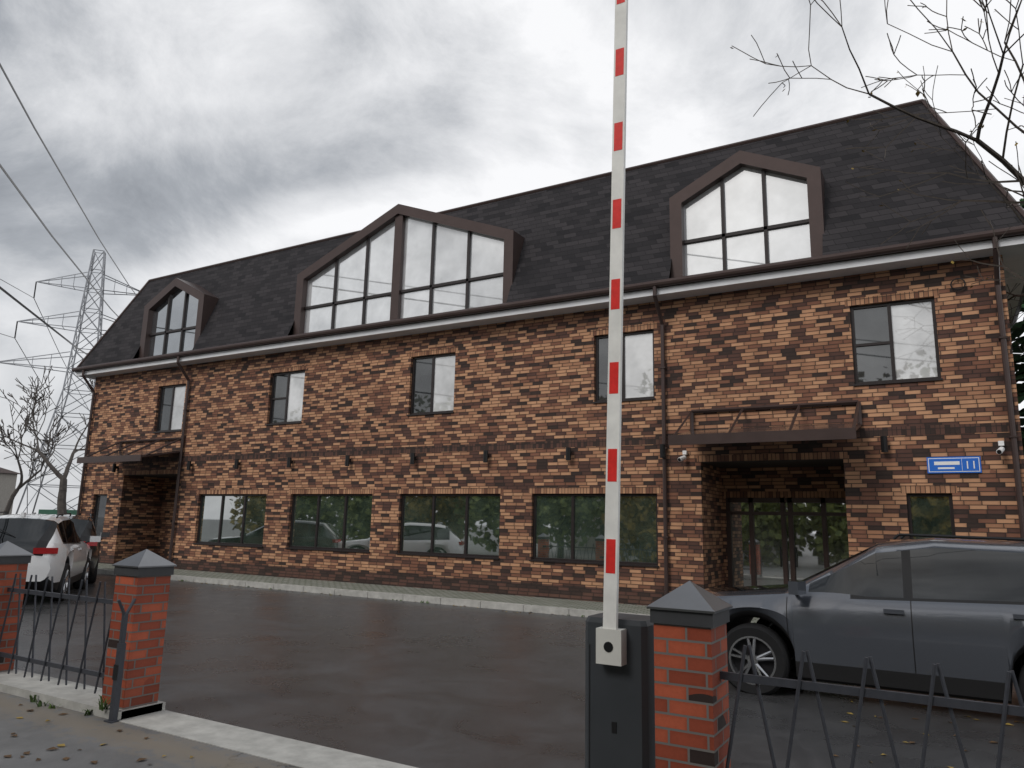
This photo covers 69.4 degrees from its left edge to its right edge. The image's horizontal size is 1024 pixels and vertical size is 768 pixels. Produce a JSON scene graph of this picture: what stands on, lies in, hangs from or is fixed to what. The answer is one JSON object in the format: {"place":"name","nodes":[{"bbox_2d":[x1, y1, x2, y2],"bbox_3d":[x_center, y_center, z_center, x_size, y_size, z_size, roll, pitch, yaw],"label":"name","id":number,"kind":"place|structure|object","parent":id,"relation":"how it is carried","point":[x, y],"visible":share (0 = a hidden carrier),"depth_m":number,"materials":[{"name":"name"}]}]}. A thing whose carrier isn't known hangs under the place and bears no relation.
{"place":"outdoors","nodes":[
{"label":"outdoors","id":0,"kind":"place"},
{"bbox_2d":[97,563,759,622],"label":"pavement","id":1,"kind":"structure","parent":0,"point":[579,608],"depth_m":16.55,"materials":[{"name":"concrete"}]},
{"bbox_2d":[0,573,1023,767],"bbox_3d":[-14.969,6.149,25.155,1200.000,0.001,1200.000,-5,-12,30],"label":"ground","id":2,"kind":"structure","parent":0,"point":[421,685],"depth_m":7.25,"materials":[{"name":"grey asphalt"}]},
{"bbox_2d":[0,541,33,672],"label":"brick pillar","id":3,"kind":"structure","parent":2,"relation":"on","point":[14,558],"depth_m":7.73,"materials":[{"name":"brick"}]},
{"bbox_2d":[0,467,76,515],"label":"building","id":4,"kind":"structure","parent":2,"relation":"on","point":[8,478],"depth_m":62.65,"materials":[{"name":"brick"}]},
{"bbox_2d":[0,394,78,514],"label":"bare tree","id":5,"kind":"object","parent":2,"relation":"on","point":[21,483],"visible":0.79,"depth_m":53.95,"materials":[{"name":"brown wood"}]},
{"bbox_2d":[0,366,94,513],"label":"bare tree","id":6,"kind":"object","parent":2,"relation":"on","point":[61,503],"visible":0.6,"depth_m":35.89,"materials":[{"name":"brown wood"}]},
{"bbox_2d":[0,512,109,600],"bbox_3d":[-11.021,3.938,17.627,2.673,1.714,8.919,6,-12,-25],"label":"suv","id":7,"kind":"object","parent":2,"relation":"on","point":[58,547],"depth_m":14.41,"materials":[{"name":"white metal"}]},
{"bbox_2d":[0,249,139,513],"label":"power pylon","id":8,"kind":"object","parent":2,"relation":"on","point":[101,293],"visible":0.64,"depth_m":70.20,"materials":[{"name":"grey metal"}]},
{"bbox_2d":[0,63,135,481],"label":"power lines","id":9,"kind":"object","parent":8,"relation":"attached to","point":[40,220],"visible":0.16,"depth_m":27.75,"materials":[{"name":"black metal"}]},
{"bbox_2d":[104,598,135,722],"bbox_3d":[-3.312,2.325,6.254,0.100,0.985,0.168,-5,-12,30],"label":"barrier rest post","id":10,"kind":"object","parent":2,"relation":"on","point":[117,675],"visible":1,"depth_m":6.22,"materials":[{"name":"paint"}]},
{"bbox_2d":[96,549,176,718],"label":"brick pillar","id":11,"kind":"structure","parent":2,"relation":"on","point":[143,577],"depth_m":6.48,"materials":[{"name":"brick"}]},
{"bbox_2d":[0,573,112,693],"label":"fence panel","id":12,"kind":"object","parent":11,"relation":"attached to","point":[63,666],"visible":0.83,"depth_m":7.16,"materials":[{"name":"paint"}]},
{"bbox_2d":[0,669,416,767],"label":"curb","id":13,"kind":"structure","parent":2,"relation":"on","point":[289,751],"depth_m":5.95,"materials":[{"name":"concrete"}]},
{"bbox_2d":[29,579,584,715],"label":"weed tufts","id":14,"kind":"object","parent":2,"relation":"on","point":[101,707],"visible":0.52,"depth_m":6.52,"materials":[{"name":"green plant"}]},
{"bbox_2d":[4,580,1023,767],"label":"leaf litter","id":15,"kind":"object","parent":2,"relation":"on","point":[66,758],"visible":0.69,"depth_m":5.70,"materials":[{"name":"brown plant"}]},
{"bbox_2d":[76,235,1023,605],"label":"brick wall","id":16,"kind":"structure","parent":2,"relation":"on","point":[904,349],"depth_m":16.32,"materials":[{"name":"brick"}]},
{"bbox_2d":[77,437,180,462],"bbox_3d":[-12.076,2.099,23.452,3.300,0.870,1.445,-5,-12,30],"label":"canopy","id":17,"kind":"object","parent":16,"relation":"attached to","point":[134,455],"visible":1,"depth_m":23.14,"materials":[{"name":"brown metal"}]},
{"bbox_2d":[138,278,218,357],"bbox_3d":[-10.575,-1.946,25.424,3.100,2.800,2.520,-5,-12,30],"label":"dormer","id":18,"kind":"object","parent":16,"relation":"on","point":[177,313],"visible":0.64,"depth_m":24.53,"materials":[{"name":"brown metal"}]},
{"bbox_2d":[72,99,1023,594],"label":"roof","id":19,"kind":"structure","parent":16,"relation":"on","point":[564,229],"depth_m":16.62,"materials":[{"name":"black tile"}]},
{"bbox_2d":[293,204,524,334],"bbox_3d":[-2.494,-2.974,20.842,7.300,3.470,2.520,-5,-12,30],"label":"dormer","id":20,"kind":"object","parent":19,"relation":"on","point":[398,261],"visible":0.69,"depth_m":19.74,"materials":[{"name":"brown metal"}]},
{"bbox_2d":[112,278,1004,472],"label":"wall fittings","id":21,"kind":"object","parent":16,"relation":"attached to","point":[946,464],"depth_m":12.87,"materials":[{"name":"black metal"}]},
{"bbox_2d":[669,150,823,277],"bbox_3d":[5.356,-3.305,16.256,3.060,2.760,2.520,-5,-12,30],"label":"dormer","id":22,"kind":"object","parent":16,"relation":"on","point":[739,209],"visible":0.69,"depth_m":15.30,"materials":[{"name":"brown metal"}]},
{"bbox_2d":[668,400,861,444],"bbox_3d":[4.700,0.727,13.787,3.220,0.870,1.445,-5,-12,30],"label":"canopy","id":23,"kind":"object","parent":16,"relation":"attached to","point":[793,432],"visible":1,"depth_m":13.50,"materials":[{"name":"brown metal"}]},
{"bbox_2d":[585,0,655,767],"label":"barrier gate","id":24,"kind":"structure","parent":2,"relation":"on","point":[619,697],"depth_m":4.42,"materials":[{"name":"metal"}]},
{"bbox_2d":[646,581,732,767],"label":"brick pillar","id":25,"kind":"structure","parent":2,"relation":"on","point":[689,619],"depth_m":3.99,"materials":[{"name":"brick"}]},
{"bbox_2d":[720,645,1023,767],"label":"fence panel","id":26,"kind":"object","parent":25,"relation":"attached to","point":[1004,709],"visible":1,"depth_m":3.67,"materials":[{"name":"paint"}]},
{"bbox_2d":[705,533,1023,703],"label":"car","id":27,"kind":"object","parent":2,"relation":"on","point":[905,615],"visible":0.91,"depth_m":7.27,"materials":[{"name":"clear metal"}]},
{"bbox_2d":[730,0,1023,353],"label":"bare tree","id":28,"kind":"object","parent":2,"relation":"on","point":[1018,175],"visible":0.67,"depth_m":9.74,"materials":[{"name":"brown plant"}]},
{"bbox_2d":[1010,198,1023,453],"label":"conifer tree","id":29,"kind":"object","parent":2,"relation":"on","point":[1018,358],"visible":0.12,"depth_m":17.01,"materials":[{"name":"green plant"}]},
{"bbox_2d":[0,0,1023,513],"label":"sky","id":30,"kind":"structure","parent":0,"point":[188,134],"materials":[{"name":"grey"}]}
]}

